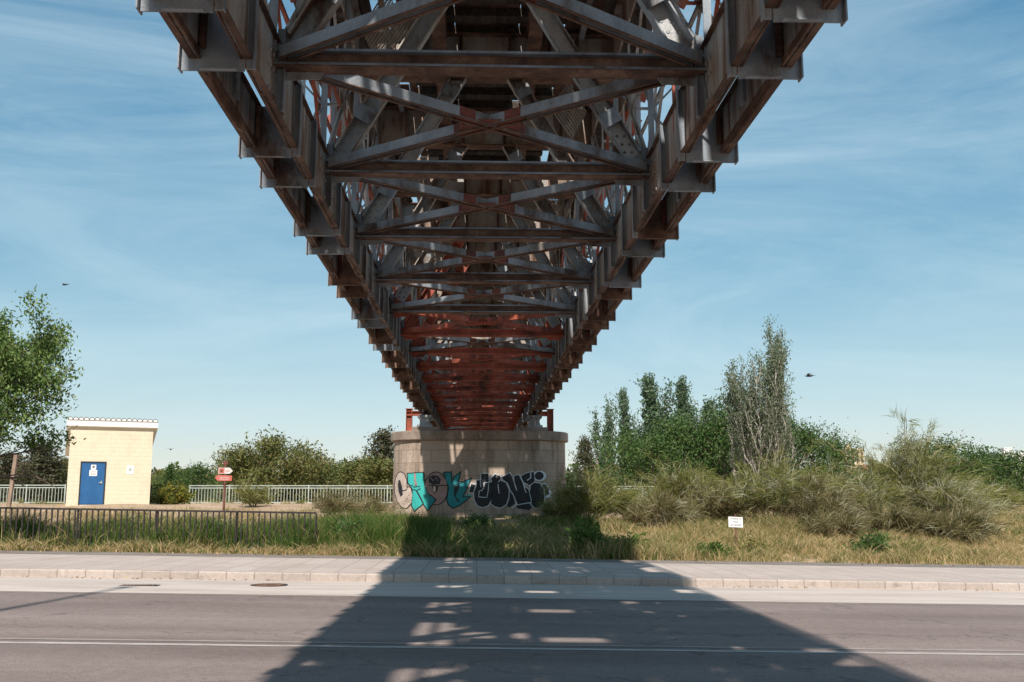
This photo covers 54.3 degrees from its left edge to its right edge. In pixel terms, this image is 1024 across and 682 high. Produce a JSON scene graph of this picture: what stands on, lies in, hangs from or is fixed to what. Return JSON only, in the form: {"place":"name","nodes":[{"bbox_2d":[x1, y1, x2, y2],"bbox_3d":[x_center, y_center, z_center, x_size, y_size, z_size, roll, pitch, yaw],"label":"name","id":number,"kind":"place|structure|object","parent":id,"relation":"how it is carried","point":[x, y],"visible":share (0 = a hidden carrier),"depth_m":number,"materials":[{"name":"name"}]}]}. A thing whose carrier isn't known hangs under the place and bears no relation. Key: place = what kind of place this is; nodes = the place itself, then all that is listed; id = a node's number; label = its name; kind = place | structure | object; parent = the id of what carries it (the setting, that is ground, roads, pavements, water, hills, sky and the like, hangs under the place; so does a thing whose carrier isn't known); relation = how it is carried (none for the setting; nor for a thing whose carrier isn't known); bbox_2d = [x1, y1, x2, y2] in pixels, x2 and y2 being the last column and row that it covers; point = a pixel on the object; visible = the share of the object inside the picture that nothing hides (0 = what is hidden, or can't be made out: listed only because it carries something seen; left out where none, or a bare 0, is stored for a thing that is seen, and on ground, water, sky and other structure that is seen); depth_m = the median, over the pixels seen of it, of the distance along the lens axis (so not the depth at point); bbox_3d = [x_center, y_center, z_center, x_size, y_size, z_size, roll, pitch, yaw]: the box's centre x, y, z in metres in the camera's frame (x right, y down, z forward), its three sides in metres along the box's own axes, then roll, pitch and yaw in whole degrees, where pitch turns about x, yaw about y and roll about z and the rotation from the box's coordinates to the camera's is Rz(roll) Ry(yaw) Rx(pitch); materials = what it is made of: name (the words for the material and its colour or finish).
{"place":"outdoors","nodes":[
{"label":"outdoors","id":0,"kind":"place"},
{"bbox_2d":[326,519,681,559],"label":"shaded grass","id":1,"kind":"structure","parent":0,"point":[511,541],"depth_m":26.50,"materials":[{"name":"plant"}]},
{"bbox_2d":[0,591,1023,681],"bbox_3d":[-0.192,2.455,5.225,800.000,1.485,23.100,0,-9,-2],"label":"road","id":2,"kind":"structure","parent":0,"point":[81,615],"depth_m":11.74,"materials":[{"name":"asphalt"}]},
{"bbox_2d":[0,641,1023,654],"bbox_3d":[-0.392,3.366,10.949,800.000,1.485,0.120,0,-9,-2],"label":"road marking","id":3,"kind":"object","parent":2,"relation":"on","point":[510,648],"visible":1,"depth_m":10.96,"materials":[{"name":"white paint"}]},
{"bbox_2d":[0,638,1023,650],"bbox_3d":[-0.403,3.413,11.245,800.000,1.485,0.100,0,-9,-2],"label":"road marking","id":4,"kind":"object","parent":2,"relation":"on","point":[509,644],"visible":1,"depth_m":11.26,"materials":[{"name":"white paint"}]},
{"bbox_2d":[22,592,1007,605],"bbox_3d":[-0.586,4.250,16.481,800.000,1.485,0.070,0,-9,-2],"label":"road marking","id":5,"kind":"object","parent":2,"relation":"on","point":[492,598],"visible":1,"depth_m":16.50,"materials":[{"name":"white paint"}]},
{"bbox_2d":[0,576,1023,604],"bbox_3d":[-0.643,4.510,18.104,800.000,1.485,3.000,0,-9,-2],"label":"road shoulder","id":6,"kind":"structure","parent":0,"point":[473,590],"depth_m":17.97,"materials":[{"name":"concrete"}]},
{"bbox_2d":[119,584,159,585],"bbox_3d":[-6.648,4.364,17.814,0.680,0.030,0.200,0,-9,-2],"label":"drain cover","id":7,"kind":"object","parent":6,"relation":"on","point":[139,585],"visible":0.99,"depth_m":17.73,"materials":[{"name":"metal"}]},
{"bbox_2d":[250,583,287,586],"bbox_3d":[-4.461,4.485,18.324,0.676,0.044,0.676,0,-9,-2],"label":"drain cover","id":8,"kind":"object","parent":6,"relation":"on","point":[269,584],"visible":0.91,"depth_m":18.25,"materials":[{"name":"metal"}]},
{"bbox_2d":[0,554,1023,582],"bbox_3d":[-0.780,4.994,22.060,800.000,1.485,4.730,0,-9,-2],"label":"sidewalk","id":9,"kind":"structure","parent":0,"point":[186,563],"depth_m":21.87,"materials":[{"name":"concrete"}]},
{"bbox_2d":[0,550,1023,568],"bbox_3d":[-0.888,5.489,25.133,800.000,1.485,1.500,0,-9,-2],"label":"asphalt path","id":10,"kind":"structure","parent":0,"point":[498,559],"depth_m":25.14,"materials":[{"name":"asphalt"}]},
{"bbox_2d":[0,503,1023,604],"bbox_3d":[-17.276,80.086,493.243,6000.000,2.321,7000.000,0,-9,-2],"label":"ground","id":11,"kind":"structure","parent":0,"point":[240,507],"depth_m":44.94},
{"bbox_2d":[6,454,18,510],"bbox_3d":[-22.438,6.438,44.797,0.330,2.710,0.150,0,-9,-2],"label":"wooden post","id":12,"kind":"object","parent":11,"relation":"on","point":[12,482],"visible":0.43,"depth_m":44.77,"materials":[{"name":"brown wood"}]},
{"bbox_2d":[0,448,33,501],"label":"river tree","id":13,"kind":"object","parent":11,"relation":"on","point":[7,461],"visible":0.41,"depth_m":81.44,"materials":[{"name":"green plant"}]},
{"bbox_2d":[0,484,65,502],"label":"river railing","id":14,"kind":"object","parent":11,"relation":"on","point":[27,485],"visible":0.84,"depth_m":54.49,"materials":[{"name":"white metal"}]},
{"bbox_2d":[2,442,68,501],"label":"river tree","id":15,"kind":"object","parent":11,"relation":"on","point":[38,462],"visible":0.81,"depth_m":77.48,"materials":[{"name":"green plant"}]},
{"bbox_2d":[0,285,85,488],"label":"street tree","id":16,"kind":"object","parent":11,"relation":"on","point":[20,373],"visible":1,"depth_m":27.33,"materials":[{"name":"green plant"}]},
{"bbox_2d":[22,455,67,501],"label":"river tree","id":17,"kind":"object","parent":11,"relation":"on","point":[61,478],"visible":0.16,"depth_m":81.31,"materials":[{"name":"green plant"}]},
{"bbox_2d":[65,416,157,505],"bbox_3d":[-20.903,6.461,51.781,4.244,4.582,5.010,4,-10,-23],"label":"utility hut","id":18,"kind":"object","parent":11,"relation":"on","point":[110,461],"visible":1,"depth_m":49.70,"materials":[{"name":"paint"}]},
{"bbox_2d":[79,463,104,503],"bbox_3d":[-20.676,7.027,49.195,1.059,2.030,0.108,4,-10,-23],"label":"door","id":19,"kind":"structure","parent":18,"relation":"in","point":[92,474],"depth_m":49.22,"materials":[{"name":"blue paint"}]},
{"bbox_2d":[0,507,316,547],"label":"iron railing","id":20,"kind":"object","parent":11,"relation":"on","point":[156,515],"visible":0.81,"depth_m":26.54,"materials":[{"name":"metal"}]},
{"bbox_2d":[162,462,176,500],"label":"cypress","id":21,"kind":"object","parent":11,"relation":"on","point":[169,471],"visible":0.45,"depth_m":86.22,"materials":[{"name":"green plant"}]},
{"bbox_2d":[149,475,195,504],"bbox_3d":[-17.692,7.820,51.988,2.557,1.708,2.906,8,-12,-42],"label":"flowering bush","id":22,"kind":"object","parent":11,"relation":"on","point":[179,494],"visible":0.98,"depth_m":51.53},
{"bbox_2d":[149,468,219,501],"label":"bushy tree","id":23,"kind":"object","parent":11,"relation":"on","point":[175,475],"visible":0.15,"depth_m":92.55,"materials":[{"name":"green plant"}]},
{"bbox_2d":[162,461,226,501],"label":"bushy tree","id":24,"kind":"object","parent":11,"relation":"on","point":[196,473],"visible":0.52,"depth_m":87.91,"materials":[{"name":"green plant"}]},
{"bbox_2d":[0,497,391,504],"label":"walk edge grass","id":25,"kind":"structure","parent":11,"relation":"on","point":[215,501],"depth_m":53.55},
{"bbox_2d":[1,503,420,526],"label":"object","id":26,"kind":"object","parent":11,"relation":"on","point":[107,516],"visible":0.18,"depth_m":39.70,"materials":[{"name":"beige plant"}]},
{"bbox_2d":[0,499,444,550],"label":"tall grass","id":27,"kind":"structure","parent":11,"relation":"on","point":[402,528],"depth_m":26.99,"materials":[{"name":"plant"}]},
{"bbox_2d":[215,461,232,510],"bbox_3d":[-12.460,6.350,43.122,0.770,2.340,0.133,0,-9,-2],"label":"direction sign","id":28,"kind":"object","parent":11,"relation":"on","point":[225,471],"visible":0.94,"depth_m":43.14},
{"bbox_2d":[0,534,473,556],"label":"straw edge","id":29,"kind":"object","parent":11,"relation":"on","point":[143,546],"visible":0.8,"depth_m":25.79,"materials":[{"name":"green plant"}]},
{"bbox_2d":[210,458,279,501],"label":"river tree","id":30,"kind":"object","parent":11,"relation":"on","point":[227,495],"visible":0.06,"depth_m":72.13,"materials":[{"name":"green plant"}]},
{"bbox_2d":[229,480,278,506],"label":"broom","id":31,"kind":"object","parent":11,"relation":"on","point":[253,496],"visible":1,"depth_m":46.82,"materials":[{"name":"green plant"}]},
{"bbox_2d":[203,424,344,501],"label":"tamarisk","id":32,"kind":"object","parent":11,"relation":"on","point":[295,462],"visible":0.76,"depth_m":65.47,"materials":[{"name":"green plant"}]},
{"bbox_2d":[188,485,392,503],"bbox_3d":[-11.209,8.619,54.975,13.046,1.370,0.060,0,-9,-2],"label":"river railing","id":33,"kind":"object","parent":11,"relation":"on","point":[348,488],"visible":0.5,"depth_m":54.99,"materials":[{"name":"white metal"}]},
{"bbox_2d":[301,455,345,498],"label":"river tree","id":34,"kind":"object","parent":11,"relation":"on","point":[330,477],"visible":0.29,"depth_m":74.74,"materials":[{"name":"green plant"}]},
{"bbox_2d":[304,481,369,516],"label":"broom","id":35,"kind":"object","parent":11,"relation":"on","point":[329,503],"visible":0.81,"depth_m":37.08,"materials":[{"name":"green plant"}]},
{"bbox_2d":[312,458,371,503],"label":"bushy tree","id":36,"kind":"object","parent":11,"relation":"on","point":[336,468],"visible":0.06,"depth_m":90.12,"materials":[{"name":"green plant"}]},
{"bbox_2d":[328,504,371,543],"bbox_3d":[-4.300,5.176,27.466,1.566,1.389,1.192,2,-9,-13],"label":"leafy weed","id":37,"kind":"object","parent":11,"relation":"on","point":[345,530],"visible":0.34,"depth_m":27.31,"materials":[{"name":"green plant"}]},
{"bbox_2d":[248,507,457,549],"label":"lush grass","id":38,"kind":"structure","parent":11,"relation":"on","point":[441,522],"depth_m":28.30,"materials":[{"name":"plant"}]},
{"bbox_2d":[327,448,392,501],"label":"river tree","id":39,"kind":"object","parent":11,"relation":"on","point":[352,468],"visible":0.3,"depth_m":68.81,"materials":[{"name":"green plant"}]},
{"bbox_2d":[342,452,392,501],"bbox_3d":[-8.222,9.235,65.082,5.509,4.106,5.532,3,-10,-20],"label":"river tree","id":40,"kind":"object","parent":11,"relation":"on","point":[382,474],"visible":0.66,"depth_m":64.70,"materials":[{"name":"green plant"}]},
{"bbox_2d":[333,487,413,515],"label":"broom","id":41,"kind":"object","parent":11,"relation":"on","point":[380,508],"visible":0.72,"depth_m":38.95,"materials":[{"name":"green plant"}]},
{"bbox_2d":[361,425,397,499],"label":"river tree","id":42,"kind":"object","parent":11,"relation":"on","point":[385,445],"visible":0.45,"depth_m":73.06,"materials":[{"name":"green plant"}]},
{"bbox_2d":[459,510,495,529],"bbox_3d":[-1.105,6.018,33.140,1.356,0.870,1.820,0,-9,-2],"label":"leafy weed","id":43,"kind":"object","parent":11,"relation":"on","point":[472,519],"visible":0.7,"depth_m":32.73,"materials":[{"name":"green plant"}]},
{"bbox_2d":[391,415,567,517],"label":"bridge pier","id":44,"kind":"structure","parent":11,"relation":"on","point":[459,473],"depth_m":40.72,"materials":[{"name":"stone"}]},
{"bbox_2d":[405,408,420,430],"bbox_3d":[-4.198,3.356,42.129,0.680,1.000,0.400,0,-9,-2],"label":"bracket post","id":45,"kind":"object","parent":44,"relation":"on","point":[410,413],"visible":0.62,"depth_m":42.12,"materials":[{"name":"metal"}]},
{"bbox_2d":[135,0,847,413],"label":"bridge span","id":46,"kind":"object","parent":45,"relation":"on","point":[495,230],"visible":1,"depth_m":13.54,"materials":[{"name":"red paint"}]},
{"bbox_2d":[421,337,538,430],"bbox_3d":[-1.945,3.407,59.941,6.166,5.110,34.437,0,-9,-2],"label":"bridge span","id":47,"kind":"object","parent":44,"relation":"on","point":[485,414],"visible":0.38,"depth_m":48.64,"materials":[{"name":"red paint"}]},
{"bbox_2d":[539,409,553,430],"bbox_3d":[1.478,3.386,42.322,0.680,1.000,0.400,0,-9,-2],"label":"bracket post","id":48,"kind":"object","parent":44,"relation":"on","point":[548,413],"visible":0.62,"depth_m":42.31,"materials":[{"name":"metal"}]},
{"bbox_2d":[0,568,1023,590],"bbox_3d":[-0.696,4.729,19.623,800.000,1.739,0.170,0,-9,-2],"label":"kerb","id":49,"kind":"structure","parent":11,"relation":"on","point":[462,578],"depth_m":19.58,"materials":[{"name":"concrete"}]},
{"bbox_2d":[0,458,1023,504],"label":"woods","id":50,"kind":"object","parent":11,"relation":"on","point":[568,473],"visible":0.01,"depth_m":142.39,"materials":[{"name":"green plant"}]},
{"bbox_2d":[534,495,588,518],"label":"broom","id":51,"kind":"object","parent":11,"relation":"on","point":[547,512],"visible":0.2,"depth_m":38.77,"materials":[{"name":"green plant"}]},
{"bbox_2d":[568,433,599,493],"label":"river tree","id":52,"kind":"object","parent":11,"relation":"on","point":[584,455],"visible":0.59,"depth_m":89.45,"materials":[{"name":"green plant"}]},
{"bbox_2d":[559,514,615,552],"bbox_3d":[2.140,5.311,27.066,1.697,1.241,1.757,0,-9,-2],"label":"leafy weed","id":53,"kind":"object","parent":11,"relation":"on","point":[585,530],"visible":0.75,"depth_m":26.97,"materials":[{"name":"green plant"}]},
{"bbox_2d":[536,456,652,519],"bbox_3d":[3.171,5.478,36.848,4.803,2.667,4.822,0,-9,-2],"label":"broom","id":54,"kind":"object","parent":11,"relation":"on","point":[600,496],"visible":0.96,"depth_m":36.18,"materials":[{"name":"green plant"}]},
{"bbox_2d":[588,394,622,484],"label":"poplar","id":55,"kind":"object","parent":11,"relation":"on","point":[610,428],"visible":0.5,"depth_m":91.96,"materials":[{"name":"green plant"}]},
{"bbox_2d":[580,423,656,492],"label":"bushy tree","id":56,"kind":"object","parent":11,"relation":"on","point":[610,451],"visible":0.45,"depth_m":83.37,"materials":[{"name":"green plant"}]},
{"bbox_2d":[614,387,634,484],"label":"poplar","id":57,"kind":"object","parent":11,"relation":"on","point":[623,412],"visible":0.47,"depth_m":94.33,"materials":[{"name":"green plant"}]},
{"bbox_2d":[603,531,653,552],"bbox_3d":[3.139,5.545,27.054,1.426,0.820,1.082,-1,-9,4],"label":"leafy weed","id":58,"kind":"object","parent":11,"relation":"on","point":[632,539],"visible":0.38,"depth_m":26.98,"materials":[{"name":"green plant"}]},
{"bbox_2d":[603,484,655,519],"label":"broom","id":59,"kind":"object","parent":11,"relation":"on","point":[648,494],"visible":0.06,"depth_m":38.30,"materials":[{"name":"green plant"}]},
{"bbox_2d":[630,412,647,485],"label":"poplar","id":60,"kind":"object","parent":11,"relation":"on","point":[634,421],"visible":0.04,"depth_m":95.54,"materials":[{"name":"green plant"}]},
{"bbox_2d":[629,371,667,494],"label":"poplar","id":61,"kind":"object","parent":11,"relation":"on","point":[648,394],"visible":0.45,"depth_m":93.43,"materials":[{"name":"green plant"}]},
{"bbox_2d":[605,425,699,498],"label":"bushy tree","id":62,"kind":"object","parent":11,"relation":"on","point":[654,447],"visible":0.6,"depth_m":79.26,"materials":[{"name":"green plant"}]},
{"bbox_2d":[613,487,711,527],"bbox_3d":[5.347,5.949,35.930,3.713,1.814,3.290,-4,-10,26],"label":"broom","id":63,"kind":"object","parent":11,"relation":"on","point":[660,508],"visible":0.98,"depth_m":35.37,"materials":[{"name":"green plant"}]},
{"bbox_2d":[640,377,690,489],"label":"poplar","id":64,"kind":"object","parent":11,"relation":"on","point":[665,398],"visible":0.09,"depth_m":96.03,"materials":[{"name":"green plant"}]},
{"bbox_2d":[621,409,714,492],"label":"bushy tree","id":65,"kind":"object","parent":11,"relation":"on","point":[669,430],"visible":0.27,"depth_m":85.46,"materials":[{"name":"green plant"}]},
{"bbox_2d":[621,452,731,509],"bbox_3d":[6.958,5.712,40.922,4.878,3.172,4.813,-8,-12,40],"label":"broom","id":66,"kind":"object","parent":11,"relation":"on","point":[676,484],"visible":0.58,"depth_m":40.48,"materials":[{"name":"green plant"}]},
{"bbox_2d":[669,375,698,465],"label":"poplar","id":67,"kind":"object","parent":11,"relation":"on","point":[682,397],"visible":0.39,"depth_m":94.72,"materials":[{"name":"green plant"}]},
{"bbox_2d":[675,391,712,429],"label":"poplar","id":68,"kind":"object","parent":11,"relation":"on","point":[695,419],"visible":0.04,"depth_m":97.89,"materials":[{"name":"green plant"}]},
{"bbox_2d":[660,416,741,497],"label":"bushy tree","id":69,"kind":"object","parent":11,"relation":"on","point":[694,448],"visible":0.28,"depth_m":83.41,"materials":[{"name":"green plant"}]},
{"bbox_2d":[699,397,713,474],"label":"poplar","id":70,"kind":"object","parent":11,"relation":"on","point":[708,403],"visible":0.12,"depth_m":98.55,"materials":[{"name":"green plant"}]},
{"bbox_2d":[692,541,734,558],"bbox_3d":[5.445,5.674,26.933,1.140,0.612,1.096,-8,-12,42],"label":"leafy weed","id":71,"kind":"object","parent":11,"relation":"on","point":[720,548],"visible":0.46,"depth_m":26.86,"materials":[{"name":"green plant"}]},
{"bbox_2d":[671,401,761,499],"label":"bushy tree","id":72,"kind":"object","parent":11,"relation":"on","point":[722,436],"visible":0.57,"depth_m":81.59,"materials":[{"name":"green plant"}]},
{"bbox_2d":[703,387,733,477],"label":"poplar","id":73,"kind":"object","parent":11,"relation":"on","point":[716,405],"visible":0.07,"depth_m":95.92,"materials":[{"name":"green plant"}]},
{"bbox_2d":[674,475,764,518],"bbox_3d":[7.789,5.885,37.718,3.553,2.121,4.069,0,-9,-2],"label":"broom","id":74,"kind":"object","parent":11,"relation":"on","point":[712,507],"visible":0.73,"depth_m":37.07,"materials":[{"name":"green plant"}]},
{"bbox_2d":[719,358,747,484],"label":"poplar","id":75,"kind":"object","parent":11,"relation":"on","point":[733,458],"visible":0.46,"depth_m":74.35,"materials":[{"name":"green plant"}]},
{"bbox_2d":[728,514,742,543],"bbox_3d":[6.777,5.841,30.219,0.440,1.200,0.050,0,-9,-2],"label":"notice sign","id":76,"kind":"object","parent":11,"relation":"on","point":[735,521],"visible":1,"depth_m":30.25,"materials":[{"name":"white paper"}]},
{"bbox_2d":[736,533,777,552],"bbox_3d":[6.760,5.722,27.864,1.212,0.783,1.235,-5,-10,29],"label":"leafy weed","id":77,"kind":"object","parent":11,"relation":"on","point":[749,543],"visible":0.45,"depth_m":27.72,"materials":[{"name":"green plant"}]},
{"bbox_2d":[721,314,808,502],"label":"poplar","id":78,"kind":"object","parent":11,"relation":"on","point":[760,428],"visible":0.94,"depth_m":71.88,"materials":[{"name":"green plant"}]},
{"bbox_2d":[690,442,852,520],"bbox_3d":[9.430,5.262,36.831,5.943,3.353,5.987,0,-9,-2],"label":"broom","id":79,"kind":"object","parent":11,"relation":"on","point":[752,493],"visible":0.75,"depth_m":36.18,"materials":[{"name":"green plant"}]},
{"bbox_2d":[722,460,872,520],"bbox_3d":[10.614,5.497,35.628,5.839,2.643,4.852,0,-9,-2],"label":"broom","id":80,"kind":"object","parent":11,"relation":"on","point":[832,502],"visible":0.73,"depth_m":35.40,"materials":[{"name":"green plant"}]},
{"bbox_2d":[786,410,832,476],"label":"bushy tree","id":81,"kind":"object","parent":11,"relation":"on","point":[791,420],"visible":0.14,"depth_m":85.38,"materials":[{"name":"green plant"}]},
{"bbox_2d":[786,416,851,481],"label":"bushy tree","id":82,"kind":"object","parent":11,"relation":"on","point":[806,437],"visible":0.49,"depth_m":84.08,"materials":[{"name":"green plant"}]},
{"bbox_2d":[790,499,879,537],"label":"broom","id":83,"kind":"object","parent":11,"relation":"on","point":[854,524],"visible":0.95,"depth_m":32.90,"materials":[{"name":"green plant"}]},
{"bbox_2d":[808,427,865,485],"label":"bushy tree","id":84,"kind":"object","parent":11,"relation":"on","point":[852,461],"visible":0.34,"depth_m":88.03,"materials":[{"name":"green plant"}]},
{"bbox_2d":[671,506,1023,540],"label":"scrub grass","id":85,"kind":"structure","parent":11,"relation":"on","point":[1020,518],"depth_m":37.61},
{"bbox_2d":[831,444,864,471],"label":"apartment tower","id":86,"kind":"structure","parent":11,"relation":"on","point":[860,462],"depth_m":382.76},
{"bbox_2d":[812,463,913,516],"bbox_3d":[13.130,5.777,37.786,4.994,2.527,4.598,2,-9,-11],"label":"broom","id":87,"kind":"object","parent":11,"relation":"on","point":[879,492],"visible":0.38,"depth_m":37.35,"materials":[{"name":"green plant"}]},
{"bbox_2d":[842,527,892,554],"bbox_3d":[10.122,5.750,28.317,1.508,0.946,1.215,4,-10,-21],"label":"leafy weed","id":88,"kind":"object","parent":11,"relation":"on","point":[878,539],"visible":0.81,"depth_m":28.22,"materials":[{"name":"green plant"}]},
{"bbox_2d":[735,503,1023,546],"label":"field grass","id":89,"kind":"structure","parent":11,"relation":"on","point":[1012,508],"depth_m":46.49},
{"bbox_2d":[844,494,941,537],"bbox_3d":[12.829,6.035,34.470,3.816,1.746,3.856,0,-9,-2],"label":"broom","id":90,"kind":"object","parent":11,"relation":"on","point":[893,518],"visible":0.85,"depth_m":33.72,"materials":[{"name":"green plant"}]},
{"bbox_2d":[889,534,925,553],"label":"leafy weed","id":91,"kind":"object","parent":11,"relation":"on","point":[901,543],"visible":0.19,"depth_m":28.75,"materials":[{"name":"green plant"}]},
{"bbox_2d":[809,407,1023,510],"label":"broom","id":92,"kind":"object","parent":11,"relation":"on","point":[901,473],"visible":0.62,"depth_m":38.93,"materials":[{"name":"green plant"}]},
{"bbox_2d":[884,430,990,490],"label":"bushy tree","id":93,"kind":"object","parent":11,"relation":"on","point":[963,446],"visible":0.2,"depth_m":82.03,"materials":[{"name":"green plant"}]},
{"bbox_2d":[882,457,1023,517],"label":"broom","id":94,"kind":"object","parent":11,"relation":"on","point":[940,496],"visible":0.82,"depth_m":37.62,"materials":[{"name":"green plant"}]},
{"bbox_2d":[901,493,1022,545],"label":"broom","id":95,"kind":"object","parent":11,"relation":"on","point":[969,524],"visible":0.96,"depth_m":33.03,"materials":[{"name":"green plant"}]},
{"bbox_2d":[935,440,1017,487],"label":"bushy tree","id":96,"kind":"object","parent":11,"relation":"on","point":[979,454],"visible":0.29,"depth_m":78.51,"materials":[{"name":"green plant"}]},
{"bbox_2d":[936,485,1020,513],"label":"broom","id":97,"kind":"object","parent":11,"relation":"on","point":[1004,507],"visible":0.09,"depth_m":43.48,"materials":[{"name":"green plant"}]},
{"bbox_2d":[964,447,1023,506],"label":"bushy tree","id":98,"kind":"object","parent":11,"relation":"on","point":[1001,459],"visible":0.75,"depth_m":72.51,"materials":[{"name":"green plant"}]},
{"bbox_2d":[967,475,1023,511],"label":"broom","id":99,"kind":"object","parent":11,"relation":"on","point":[1019,498],"visible":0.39,"depth_m":49.33,"materials":[{"name":"green plant"}]},
{"bbox_2d":[989,448,1023,477],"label":"white block","id":100,"kind":"structure","parent":11,"relation":"on","point":[1007,449],"depth_m":346.41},
{"bbox_2d":[0,0,1023,498],"label":"sky","id":101,"kind":"structure","parent":0,"point":[873,205],"materials":[{"name":"blue"}]},
{"bbox_2d":[5,551,1021,590],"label":"leaf litter","id":102,"kind":"object","parent":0,"point":[579,559],"visible":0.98,"depth_m":19.77,"materials":[{"name":"brown plant"}]},
{"bbox_2d":[317,509,734,537],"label":"bank grass","id":103,"kind":"structure","parent":0,"point":[554,521],"depth_m":35.52,"materials":[{"name":"plant"}]},
{"bbox_2d":[597,509,1023,565],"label":"dry grass","id":104,"kind":"structure","parent":0,"point":[941,550],"depth_m":29.25,"materials":[{"name":"plant"}]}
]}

